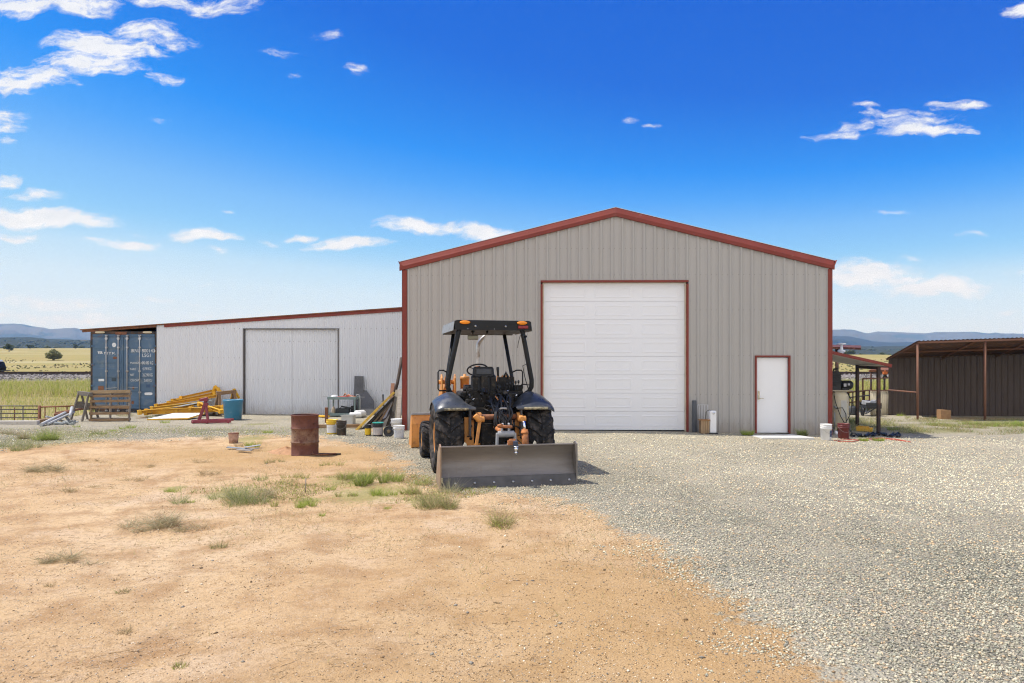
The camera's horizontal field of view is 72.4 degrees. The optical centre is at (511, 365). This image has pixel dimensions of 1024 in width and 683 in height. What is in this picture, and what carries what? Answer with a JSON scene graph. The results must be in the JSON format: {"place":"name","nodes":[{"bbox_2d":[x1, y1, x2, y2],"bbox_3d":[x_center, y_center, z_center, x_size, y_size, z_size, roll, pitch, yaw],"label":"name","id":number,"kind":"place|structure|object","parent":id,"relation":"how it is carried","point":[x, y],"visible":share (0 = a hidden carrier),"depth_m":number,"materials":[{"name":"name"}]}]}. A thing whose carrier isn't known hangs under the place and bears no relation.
{"place":"outdoors","nodes":[
{"label":"outdoors","id":0,"kind":"place"},
{"bbox_2d":[0,376,89,396],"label":"grass","id":1,"kind":"structure","parent":0,"point":[64,386],"depth_m":52.20,"materials":[{"name":"plant"}]},
{"bbox_2d":[0,389,99,420],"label":"dry grass","id":2,"kind":"structure","parent":0,"point":[16,399],"depth_m":42.53,"materials":[{"name":"plant"}]},
{"bbox_2d":[358,390,373,414],"bbox_3d":[-5.440,1.374,26.110,0.706,0.938,0.620,0,0,0],"label":"grey board","id":3,"kind":"object","parent":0,"point":[367,403],"visible":0.83,"depth_m":26.11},
{"bbox_2d":[0,337,906,354],"bbox_3d":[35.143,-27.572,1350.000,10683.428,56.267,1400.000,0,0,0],"label":"hills","id":4,"kind":"structure","parent":0,"point":[51,344],"depth_m":1063.38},
{"bbox_2d":[0,338,902,354],"bbox_3d":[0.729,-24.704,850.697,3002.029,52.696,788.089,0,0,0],"label":"scrub","id":5,"kind":"object","parent":4,"relation":"on","point":[82,346],"visible":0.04,"depth_m":1041.66,"materials":[{"name":"plant"}]},
{"bbox_2d":[0,348,1023,682],"bbox_3d":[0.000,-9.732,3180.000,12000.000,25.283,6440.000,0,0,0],"label":"ground","id":6,"kind":"structure","parent":0,"point":[44,518],"depth_m":6.93,"materials":[{"name":"soil"}]},
{"bbox_2d":[0,420,39,424],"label":"concrete kerb","id":7,"kind":"structure","parent":6,"relation":"on","point":[22,422],"depth_m":20.77,"materials":[{"name":"concrete"}]},
{"bbox_2d":[11,426,35,438],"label":"weed","id":8,"kind":"object","parent":6,"relation":"on","point":[22,436],"visible":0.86,"depth_m":17.45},
{"bbox_2d":[0,434,49,450],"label":"weed","id":9,"kind":"object","parent":6,"relation":"on","point":[20,444],"visible":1,"depth_m":16.11,"materials":[{"name":"plant"}]},
{"bbox_2d":[0,405,73,420],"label":"pipe corral","id":10,"kind":"object","parent":6,"relation":"on","point":[38,409],"visible":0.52,"depth_m":27.48,"materials":[{"name":"metal"}]},
{"bbox_2d":[5,451,79,474],"bbox_3d":[-8.683,1.851,13.020,1.234,0.583,1.038,0,0,-30],"label":"weed","id":11,"kind":"object","parent":6,"relation":"on","point":[57,469],"visible":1,"depth_m":12.99,"materials":[{"name":"plant"}]},
{"bbox_2d":[28,426,65,440],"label":"weed","id":12,"kind":"object","parent":6,"relation":"on","point":[47,436],"visible":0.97,"depth_m":17.31,"materials":[{"name":"plant"}]},
{"bbox_2d":[39,412,66,425],"bbox_3d":[-13.931,1.599,21.269,0.100,0.312,1.936,0,0,-15],"label":"scrap pipe","id":13,"kind":"object","parent":6,"relation":"on","point":[52,418],"visible":0.94,"depth_m":21.14,"materials":[{"name":"metal"}]},
{"bbox_2d":[44,349,62,359],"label":"juniper tree","id":14,"kind":"object","parent":6,"relation":"on","point":[53,354],"visible":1,"depth_m":149.37,"materials":[{"name":"green plant"}]},
{"bbox_2d":[54,420,77,424],"bbox_3d":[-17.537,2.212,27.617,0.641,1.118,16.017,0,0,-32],"label":"scrap rubble","id":15,"kind":"object","parent":6,"relation":"on","point":[66,422],"visible":0.96,"depth_m":20.93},
{"bbox_2d":[22,539,113,567],"bbox_3d":[-4.435,1.870,6.990,0.925,0.296,0.594,0,0,0],"label":"weed","id":16,"kind":"object","parent":6,"relation":"on","point":[55,558],"visible":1,"depth_m":6.99,"materials":[{"name":"plant"}]},
{"bbox_2d":[70,391,98,420],"bbox_3d":[-13.789,1.296,22.600,1.196,0.947,0.526,0,0,42],"label":"sawhorse","id":17,"kind":"object","parent":6,"relation":"on","point":[82,404],"visible":0.97,"depth_m":22.57,"materials":[{"name":"grey wood"}]},
{"bbox_2d":[89,390,131,420],"bbox_3d":[-12.804,1.265,22.319,1.251,1.005,0.128,0,-4,-3],"label":"wooden pallet","id":18,"kind":"object","parent":6,"relation":"on","point":[111,394],"visible":1,"depth_m":22.27,"materials":[{"name":"beige wood"}]},
{"bbox_2d":[90,331,156,411],"bbox_3d":[-14.750,0.215,29.575,2.527,3.066,6.220,0,0,0],"label":"shipping container","id":19,"kind":"object","parent":6,"relation":"on","point":[123,360],"visible":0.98,"depth_m":26.54,"materials":[{"name":"metal"}]},
{"bbox_2d":[91,335,123,411],"bbox_3d":[-15.357,0.273,26.535,1.211,2.909,0.140,0,0,0],"label":"door","id":20,"kind":"structure","parent":19,"relation":"in","point":[108,352],"depth_m":26.54,"materials":[{"name":"blue paint"}]},
{"bbox_2d":[124,335,155,411],"bbox_3d":[-14.124,0.273,26.535,1.225,2.909,0.140,0,0,0],"label":"door","id":21,"kind":"structure","parent":19,"relation":"in","point":[139,352],"depth_m":26.54,"materials":[{"name":"blue paint"}]},
{"bbox_2d":[107,504,214,534],"bbox_3d":[-4.242,1.823,8.412,1.400,0.482,0.933,0,0,0],"label":"weed","id":22,"kind":"object","parent":6,"relation":"on","point":[166,522],"visible":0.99,"depth_m":8.39,"materials":[{"name":"plant"}]},
{"bbox_2d":[147,413,204,419],"bbox_3d":[-11.355,1.700,23.709,1.668,0.165,0.926,0,0,-19],"label":"panel board","id":23,"kind":"object","parent":6,"relation":"on","point":[174,416],"visible":1,"depth_m":23.57,"materials":[{"name":"white metal"}]},
{"bbox_2d":[0,424,383,437],"bbox_3d":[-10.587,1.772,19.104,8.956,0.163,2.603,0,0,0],"label":"ground cover","id":24,"kind":"object","parent":6,"relation":"on","point":[136,430],"visible":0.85,"depth_m":19.23,"materials":[{"name":"plant"}]},
{"bbox_2d":[191,397,233,423],"bbox_3d":[-9.509,1.400,22.274,1.168,0.835,0.576,0,0,-4],"label":"engine stand","id":25,"kind":"object","parent":6,"relation":"on","point":[207,420],"visible":1,"depth_m":22.16,"materials":[{"name":"red paint"}]},
{"bbox_2d":[158,473,276,506],"bbox_3d":[-4.183,1.768,10.149,1.726,0.450,0.980,0,0,0],"label":"weed","id":26,"kind":"object","parent":6,"relation":"on","point":[235,497],"visible":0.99,"depth_m":10.11,"materials":[{"name":"plant"}]},
{"bbox_2d":[213,390,236,414],"bbox_3d":[-10.590,1.355,25.950,0.810,0.930,0.566,0,0,-44],"label":"sawhorse","id":27,"kind":"object","parent":6,"relation":"on","point":[219,394],"visible":0.7,"depth_m":25.83,"materials":[{"name":"brown wood"}]},
{"bbox_2d":[222,399,242,419],"bbox_3d":[-9.556,1.490,23.976,0.668,0.685,0.668,0,0,0],"label":"blue tub","id":28,"kind":"object","parent":6,"relation":"on","point":[232,408],"visible":0.87,"depth_m":23.73,"materials":[{"name":"plastic"}]},
{"bbox_2d":[228,432,238,442],"bbox_3d":[-6.815,1.760,17.130,0.262,0.250,0.262,0,0,0],"label":"paint pail","id":29,"kind":"object","parent":6,"relation":"on","point":[233,437],"visible":0.99,"depth_m":17.04,"materials":[{"name":"metal"}]},
{"bbox_2d":[80,307,401,414],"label":"corrugated shed","id":30,"kind":"structure","parent":6,"relation":"on","point":[298,363],"depth_m":26.60,"materials":[{"name":"white metal"}]},
{"bbox_2d":[245,329,291,413],"bbox_3d":[-9.266,0.252,26.645,1.774,3.295,0.030,0,0,0],"label":"sliding door","id":31,"kind":"structure","parent":30,"relation":"in","point":[268,352],"depth_m":26.65,"materials":[{"name":"white metal"}]},
{"bbox_2d":[292,329,337,414],"bbox_3d":[-7.506,0.252,26.652,1.804,3.295,0.045,0,0,0],"label":"sliding door","id":32,"kind":"structure","parent":30,"relation":"in","point":[314,351],"depth_m":26.66,"materials":[{"name":"white metal"}]},
{"bbox_2d":[247,484,289,497],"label":"weed","id":33,"kind":"object","parent":6,"relation":"on","point":[269,493],"visible":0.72,"depth_m":10.41,"materials":[{"name":"plant"}]},
{"bbox_2d":[267,446,290,454],"bbox_3d":[-5.018,1.853,15.542,1.240,0.158,0.670,0,0,0],"label":"dirt mound","id":34,"kind":"object","parent":6,"relation":"on","point":[285,450],"visible":0.62,"depth_m":15.39,"materials":[{"name":"soil"}]},
{"bbox_2d":[280,471,312,478],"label":"weed","id":35,"kind":"object","parent":6,"relation":"on","point":[300,476],"visible":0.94,"depth_m":12.15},
{"bbox_2d":[290,413,318,455],"bbox_3d":[-4.513,1.498,15.264,0.608,0.884,0.615,0,0,-20],"label":"steel drum","id":36,"kind":"object","parent":6,"relation":"on","point":[304,435],"visible":0.97,"depth_m":15.02,"materials":[{"name":"brown metal"}]},
{"bbox_2d":[293,496,318,507],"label":"weed","id":37,"kind":"object","parent":6,"relation":"on","point":[300,505],"visible":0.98,"depth_m":9.76,"materials":[{"name":"plant"}]},
{"bbox_2d":[326,419,337,433],"bbox_3d":[-4.826,1.629,18.762,0.320,0.389,0.319,0,0,0],"label":"plastic bucket","id":38,"kind":"object","parent":6,"relation":"on","point":[331,426],"visible":0.83,"depth_m":18.64,"materials":[{"name":"plastic"}]},
{"bbox_2d":[336,420,346,434],"bbox_3d":[-4.507,1.632,18.499,0.289,0.383,0.288,0,0,0],"label":"plastic bucket","id":39,"kind":"object","parent":6,"relation":"on","point":[341,426],"visible":1,"depth_m":18.40,"materials":[{"name":"plastic"}]},
{"bbox_2d":[191,474,495,504],"bbox_3d":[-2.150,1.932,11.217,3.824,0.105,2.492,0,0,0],"label":"ground cover","id":40,"kind":"object","parent":6,"relation":"on","point":[327,476],"visible":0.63,"depth_m":11.04,"materials":[{"name":"plant"}]},
{"bbox_2d":[327,394,360,415],"bbox_3d":[-6.023,1.415,25.396,1.182,0.809,0.650,0,0,3],"label":"tool cart","id":41,"kind":"object","parent":6,"relation":"on","point":[342,398],"visible":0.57,"depth_m":25.09,"materials":[{"name":"grey paint"}]},
{"bbox_2d":[336,406,352,412],"bbox_3d":[-6.061,1.585,25.350,0.590,0.290,0.260,0,0,0],"label":"tool box","id":42,"kind":"object","parent":41,"relation":"on","point":[344,409],"visible":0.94,"depth_m":25.22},
{"bbox_2d":[334,469,354,479],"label":"weed","id":43,"kind":"object","parent":6,"relation":"on","point":[348,476],"visible":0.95,"depth_m":12.03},
{"bbox_2d":[1,455,691,682],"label":"dry stalks","id":44,"kind":"object","parent":6,"relation":"on","point":[313,617],"visible":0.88,"depth_m":5.24,"materials":[{"name":"plant"}]},
{"bbox_2d":[340,415,355,423],"bbox_3d":[-5.091,1.666,21.791,0.392,0.311,0.426,0,0,0],"label":"storage tote","id":45,"kind":"object","parent":6,"relation":"on","point":[350,419],"visible":0.67,"depth_m":21.59,"materials":[{"name":"plastic"}]},
{"bbox_2d":[353,376,363,409],"bbox_3d":[-5.750,1.121,26.310,0.426,1.486,0.420,0,0,0],"label":"grey board","id":46,"kind":"object","parent":6,"relation":"on","point":[358,384],"visible":0.64,"depth_m":26.40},
{"bbox_2d":[352,462,396,486],"bbox_3d":[-2.310,1.801,11.645,0.861,0.353,0.633,0,0,-28],"label":"weed","id":47,"kind":"object","parent":6,"relation":"on","point":[365,479],"visible":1,"depth_m":11.59,"materials":[{"name":"plant"}]},
{"bbox_2d":[355,392,394,429],"bbox_3d":[-4.227,1.449,21.250,0.266,1.252,2.863,0,0,14],"label":"timber plank","id":48,"kind":"object","parent":6,"relation":"on","point":[375,410],"visible":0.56,"depth_m":21.16,"materials":[{"name":"wood"}]},
{"bbox_2d":[372,422,383,435],"bbox_3d":[-3.503,1.650,18.298,0.299,0.360,0.304,0,0,0],"label":"plastic bucket","id":49,"kind":"object","parent":6,"relation":"on","point":[377,428],"visible":1,"depth_m":18.19,"materials":[{"name":"plastic"}]},
{"bbox_2d":[362,395,394,428],"bbox_3d":[-4.180,1.537,21.450,0.252,1.180,2.658,0,0,14],"label":"timber plank","id":50,"kind":"object","parent":6,"relation":"on","point":[382,409],"visible":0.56,"depth_m":21.59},
{"bbox_2d":[370,404,392,427],"bbox_3d":[-4.131,1.512,21.665,0.714,1.028,2.530,0,0,0],"label":"timber plank","id":51,"kind":"object","parent":6,"relation":"on","point":[385,420],"visible":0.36,"depth_m":21.37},
{"bbox_2d":[366,487,399,495],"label":"weed","id":52,"kind":"object","parent":6,"relation":"on","point":[376,492],"visible":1,"depth_m":10.65,"materials":[{"name":"plant"}]},
{"bbox_2d":[377,400,393,421],"bbox_3d":[-4.041,1.576,21.700,0.268,1.159,2.325,0,0,10],"label":"timber plank","id":53,"kind":"object","parent":6,"relation":"on","point":[382,416],"visible":0.18,"depth_m":21.64,"materials":[{"name":"brown wood"}]},
{"bbox_2d":[389,383,394,399],"bbox_3d":[-3.933,0.960,22.900,0.121,0.783,0.631,0,0,-2],"label":"timber plank","id":54,"kind":"object","parent":53,"relation":"on","point":[392,387],"visible":0.48,"depth_m":23.05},
{"bbox_2d":[393,357,401,394],"bbox_3d":[-3.770,0.340,23.196,0.140,1.269,0.715,0,0,14],"label":"bent bar","id":55,"kind":"object","parent":54,"relation":"on","point":[398,376],"visible":0.83,"depth_m":23.16,"materials":[{"name":"metal"}]},
{"bbox_2d":[383,426,393,436],"bbox_3d":[-3.188,1.691,18.120,0.284,0.288,0.095,0,0,-8],"label":"buried wheel","id":56,"kind":"object","parent":6,"relation":"on","point":[388,431],"visible":0.98,"depth_m":18.10,"materials":[{"name":"black rubber"}]},
{"bbox_2d":[392,390,397,417],"bbox_3d":[-3.678,1.255,22.300,0.226,0.970,1.049,0,0,0],"label":"timber plank","id":57,"kind":"object","parent":6,"relation":"on","point":[394,407],"visible":0.36,"depth_m":22.27,"materials":[{"name":"wood"}]},
{"bbox_2d":[385,469,407,481],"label":"weed","id":58,"kind":"object","parent":6,"relation":"on","point":[397,478],"visible":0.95,"depth_m":11.85,"materials":[{"name":"plant"}]},
{"bbox_2d":[391,418,401,426],"bbox_3d":[-3.263,1.663,19.771,0.323,0.346,0.328,0,0,0],"label":"plastic bucket","id":59,"kind":"object","parent":6,"relation":"on","point":[396,421],"visible":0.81,"depth_m":19.65,"materials":[{"name":"plastic"}]},
{"bbox_2d":[393,425,404,437],"bbox_3d":[-2.898,1.686,17.945,0.306,0.321,0.305,0,0,0],"label":"plastic bucket","id":60,"kind":"object","parent":6,"relation":"on","point":[398,431],"visible":1,"depth_m":17.84,"materials":[{"name":"plastic"}]},
{"bbox_2d":[397,389,401,417],"bbox_3d":[-3.487,1.236,21.700,0.128,1.044,1.066,0,0,-6],"label":"timber plank","id":61,"kind":"object","parent":6,"relation":"on","point":[399,406],"visible":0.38,"depth_m":21.71,"materials":[{"name":"grey wood"}]},
{"bbox_2d":[1,441,812,678],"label":"dry sprouts","id":62,"kind":"object","parent":6,"relation":"on","point":[377,527],"visible":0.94,"depth_m":8.57,"materials":[{"name":"plant"}]},
{"bbox_2d":[396,470,423,494],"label":"weed","id":63,"kind":"object","parent":6,"relation":"on","point":[410,490],"visible":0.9,"depth_m":10.71,"materials":[{"name":"plant"}]},
{"bbox_2d":[407,473,434,484],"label":"weed","id":64,"kind":"object","parent":6,"relation":"on","point":[424,480],"visible":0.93,"depth_m":11.48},
{"bbox_2d":[0,455,849,682],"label":"pebbles","id":65,"kind":"object","parent":6,"relation":"on","point":[547,642],"visible":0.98,"depth_m":5.32,"materials":[{"name":"gravel"}]},
{"bbox_2d":[409,479,475,509],"bbox_3d":[-0.984,1.692,9.683,0.948,0.538,0.956,0,0,0],"label":"weed","id":66,"kind":"object","parent":6,"relation":"on","point":[440,504],"visible":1,"depth_m":9.61,"materials":[{"name":"plant"}]},
{"bbox_2d":[0,372,887,380],"bbox_3d":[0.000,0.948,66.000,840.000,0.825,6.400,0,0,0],"label":"railway track","id":67,"kind":"structure","parent":6,"relation":"on","point":[84,373],"depth_m":64.16,"materials":[{"name":"metal"}]},
{"bbox_2d":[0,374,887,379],"bbox_3d":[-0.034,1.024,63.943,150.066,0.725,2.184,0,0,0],"label":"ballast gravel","id":68,"kind":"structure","parent":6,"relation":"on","point":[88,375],"depth_m":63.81,"materials":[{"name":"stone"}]},
{"bbox_2d":[4,358,887,371],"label":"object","id":69,"kind":"object","parent":6,"relation":"on","point":[55,365],"visible":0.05,"depth_m":111.77,"materials":[{"name":"plant"}]},
{"bbox_2d":[433,474,469,493],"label":"weed","id":70,"kind":"object","parent":6,"relation":"on","point":[449,486],"visible":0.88,"depth_m":10.84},
{"bbox_2d":[409,320,577,488],"bbox_3d":[-0.687,0.566,14.196,2.370,2.799,6.044,0,0,-12],"label":"loader tractor","id":71,"kind":"object","parent":6,"relation":"on","point":[487,427],"visible":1,"depth_m":12.40,"materials":[{"name":"metal"}]},
{"bbox_2d":[478,493,521,529],"bbox_3d":[-0.090,1.760,8.593,0.713,0.431,0.778,0,0,0],"label":"weed","id":72,"kind":"object","parent":6,"relation":"on","point":[498,523],"visible":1,"depth_m":8.58,"materials":[{"name":"plant"}]},
{"bbox_2d":[398,207,836,434],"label":"steel barn","id":73,"kind":"structure","parent":6,"relation":"on","point":[659,324],"depth_m":19.92,"materials":[{"name":"beige paint"}]},
{"bbox_2d":[541,280,688,431],"bbox_3d":[2.910,-0.262,19.942,4.190,4.345,0.178,0,0,1],"label":"garage door","id":74,"kind":"structure","parent":73,"relation":"in","point":[610,317],"depth_m":19.99,"materials":[{"name":"white metal"}]},
{"bbox_2d":[755,355,790,432],"bbox_3d":[7.374,0.804,19.846,0.990,2.202,0.135,0,0,1],"label":"entry door","id":75,"kind":"structure","parent":73,"relation":"in","point":[772,375],"depth_m":19.86,"materials":[{"name":"white paint"}]},
{"bbox_2d":[692,400,696,432],"bbox_3d":[5.133,1.417,19.704,0.127,0.907,0.161,0,0,27],"label":"mat roll","id":76,"kind":"object","parent":6,"relation":"on","point":[694,415],"visible":1,"depth_m":19.66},
{"bbox_2d":[698,419,709,432],"bbox_3d":[5.316,1.666,19.370,0.270,0.380,0.250,0,0,-4],"label":"wood bin","id":77,"kind":"object","parent":6,"relation":"on","point":[703,425],"visible":1,"depth_m":19.27,"materials":[{"name":"wood"}]},
{"bbox_2d":[705,410,717,433],"bbox_3d":[5.509,1.540,19.360,0.322,0.667,0.220,0,0,0],"label":"white post heater","id":78,"kind":"object","parent":6,"relation":"on","point":[712,422],"visible":1,"depth_m":19.28,"materials":[{"name":"paint"}]},
{"bbox_2d":[751,434,813,439],"bbox_3d":[7.170,1.959,18.879,1.340,0.160,1.520,0,-2,1],"label":"concrete step","id":79,"kind":"object","parent":6,"relation":"on","point":[788,436],"visible":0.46,"depth_m":18.20,"materials":[{"name":"concrete"}]},
{"bbox_2d":[820,424,831,440],"bbox_3d":[8.154,1.714,18.170,0.310,0.415,0.309,0,0,-15],"label":"plastic bucket","id":80,"kind":"object","parent":6,"relation":"on","point":[825,431],"visible":1,"depth_m":18.06,"materials":[{"name":"plastic"}]},
{"bbox_2d":[833,368,853,431],"bbox_3d":[9.793,1.012,20.824,0.710,1.910,0.712,0,0,0],"label":"air compressor","id":81,"kind":"object","parent":6,"relation":"on","point":[841,388],"visible":0.66,"depth_m":20.70,"materials":[{"name":"beige paint"}]},
{"bbox_2d":[837,423,850,438],"bbox_3d":[8.889,1.743,18.765,0.320,0.402,0.319,0,0,0],"label":"plastic bucket","id":82,"kind":"object","parent":6,"relation":"on","point":[843,430],"visible":1,"depth_m":18.66,"materials":[{"name":"plastic"}]},
{"bbox_2d":[833,345,860,370],"bbox_3d":[14.314,0.537,32.250,5.277,3.306,3.506,0,0,0],"label":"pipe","id":83,"kind":"object","parent":6,"relation":"on","point":[853,347],"visible":0.2,"depth_m":30.60,"materials":[{"name":"metal"}]},
{"bbox_2d":[833,351,891,433],"bbox_3d":[10.243,0.820,21.449,2.264,2.504,2.908,0,0,0],"label":"side canopy","id":84,"kind":"object","parent":6,"relation":"on","point":[859,362],"visible":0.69,"depth_m":20.31,"materials":[{"name":"metal"}]},
{"bbox_2d":[850,432,875,436],"bbox_3d":[9.796,1.915,19.491,0.677,0.104,1.230,0,0,23],"label":"black hose","id":85,"kind":"object","parent":6,"relation":"on","point":[865,435],"visible":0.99,"depth_m":19.36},
{"bbox_2d":[848,377,886,409],"bbox_3d":[16.109,1.338,31.540,2.254,1.700,0.150,0,0,0],"label":"pipe pen","id":86,"kind":"object","parent":6,"relation":"on","point":[862,396],"visible":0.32,"depth_m":31.51,"materials":[{"name":"metal"}]},
{"bbox_2d":[860,402,881,415],"bbox_3d":[14.264,1.726,27.850,0.769,0.527,1.117,0,0,8],"label":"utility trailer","id":87,"kind":"object","parent":6,"relation":"on","point":[867,406],"visible":0.78,"depth_m":27.65,"materials":[{"name":"black metal"}]},
{"bbox_2d":[834,438,910,441],"bbox_3d":[9.226,1.925,18.292,1.938,0.053,1.110,0,0,0],"label":"air line","id":88,"kind":"object","parent":6,"relation":"on","point":[870,439],"visible":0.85,"depth_m":18.25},
{"bbox_2d":[869,367,887,389],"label":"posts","id":89,"kind":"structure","parent":6,"relation":"on","point":[882,370],"depth_m":35.01,"materials":[{"name":"metal"}]},
{"bbox_2d":[870,390,887,414],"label":"sheet wall","id":90,"kind":"structure","parent":6,"relation":"on","point":[884,400],"depth_m":28.38,"materials":[{"name":"metal"}]},
{"bbox_2d":[837,417,923,432],"bbox_3d":[11.211,1.862,22.558,3.294,0.249,4.492,0,0,0],"label":"ground cover","id":91,"kind":"object","parent":6,"relation":"on","point":[888,424],"visible":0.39,"depth_m":21.98,"materials":[{"name":"plant"}]},
{"bbox_2d":[876,431,900,436],"bbox_3d":[10.541,1.916,19.641,0.659,0.098,1.364,0,0,30],"label":"black hose","id":92,"kind":"object","parent":6,"relation":"on","point":[892,434],"visible":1,"depth_m":19.49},
{"bbox_2d":[849,420,1023,434],"bbox_3d":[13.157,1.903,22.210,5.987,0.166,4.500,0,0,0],"label":"ground cover","id":93,"kind":"object","parent":6,"relation":"on","point":[970,431],"visible":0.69,"depth_m":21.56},
{"bbox_2d":[850,416,1022,422],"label":"ground cover","id":94,"kind":"object","parent":6,"relation":"on","point":[922,419],"visible":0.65,"depth_m":25.44,"materials":[{"name":"plant"}]},
{"bbox_2d":[937,409,950,418],"bbox_3d":[16.160,1.812,26.200,0.360,0.350,0.340,0,0,8],"label":"wood crate","id":95,"kind":"object","parent":6,"relation":"on","point":[943,414],"visible":0.99,"depth_m":26.04,"materials":[{"name":"orange wood"}]},
{"bbox_2d":[886,337,1023,419],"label":"open shed","id":96,"kind":"structure","parent":6,"relation":"on","point":[974,377],"depth_m":27.93,"materials":[{"name":"brown metal"}]},
{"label":"steel sheet","id":97,"kind":"object","parent":6,"relation":"on","visible":0},
{"bbox_2d":[144,406,222,414],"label":"steel beam","id":98,"kind":"structure","parent":97,"relation":"on","point":[171,410],"depth_m":24.80,"materials":[{"name":"metal"}]},
{"bbox_2d":[137,404,193,414],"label":"steel beam","id":99,"kind":"structure","parent":98,"relation":"on","point":[140,412],"depth_m":24.59,"materials":[{"name":"metal"}]},
{"bbox_2d":[168,400,211,408],"bbox_3d":[-12.041,1.437,25.550,1.913,0.359,0.800,0,0,-35],"label":"steel sheet","id":100,"kind":"object","parent":99,"relation":"on","point":[191,403],"visible":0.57,"depth_m":25.44,"materials":[{"name":"grey paint"}]},
{"bbox_2d":[150,401,199,408],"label":"steel beam","id":101,"kind":"structure","parent":100,"relation":"on","point":[156,407],"depth_m":25.43,"materials":[{"name":"metal"}]},
{"bbox_2d":[154,395,216,406],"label":"steel beam","id":102,"kind":"structure","parent":101,"relation":"on","point":[184,401],"depth_m":25.79,"materials":[{"name":"metal"}]},
{"bbox_2d":[166,391,215,402],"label":"steel beam","id":103,"kind":"structure","parent":100,"relation":"on","point":[207,394],"depth_m":26.18,"materials":[{"name":"metal"}]},
{"bbox_2d":[179,387,219,398],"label":"steel beam","id":104,"kind":"structure","parent":103,"relation":"on","point":[195,394],"depth_m":26.28,"materials":[{"name":"metal"}]},
{"bbox_2d":[174,405,222,412],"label":"steel beam","id":105,"kind":"structure","parent":97,"relation":"on","point":[175,410],"depth_m":24.86,"materials":[{"name":"metal"}]},
{"bbox_2d":[197,402,223,413],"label":"steel beam","id":106,"kind":"structure","parent":105,"relation":"on","point":[219,411],"depth_m":24.96,"materials":[{"name":"metal"}]},
{"bbox_2d":[0,429,1023,682],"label":"gravel","id":107,"kind":"structure","parent":0,"point":[984,621],"depth_m":7.59,"materials":[{"name":"gravel"}]},
{"bbox_2d":[0,324,1023,341],"bbox_3d":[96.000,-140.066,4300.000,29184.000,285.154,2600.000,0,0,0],"label":"mountains","id":108,"kind":"structure","parent":0,"point":[14,330],"depth_m":3979.39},
{"bbox_2d":[0,0,1023,333],"label":"sky","id":109,"kind":"structure","parent":0,"point":[162,161],"materials":[{"name":"blue"}]},
{"bbox_2d":[842,376,887,391],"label":"grass","id":110,"kind":"structure","parent":0,"point":[867,383],"depth_m":54.74,"materials":[{"name":"plant"}]},
{"bbox_2d":[850,386,887,409],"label":"dry grass","id":111,"kind":"structure","parent":0,"point":[867,397],"depth_m":43.58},
{"bbox_2d":[833,336,913,346],"bbox_3d":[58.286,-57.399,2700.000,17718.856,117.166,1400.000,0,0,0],"label":"foothills","id":112,"kind":"structure","parent":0,"point":[848,340],"depth_m":2479.01,"materials":[{"name":"blue"}]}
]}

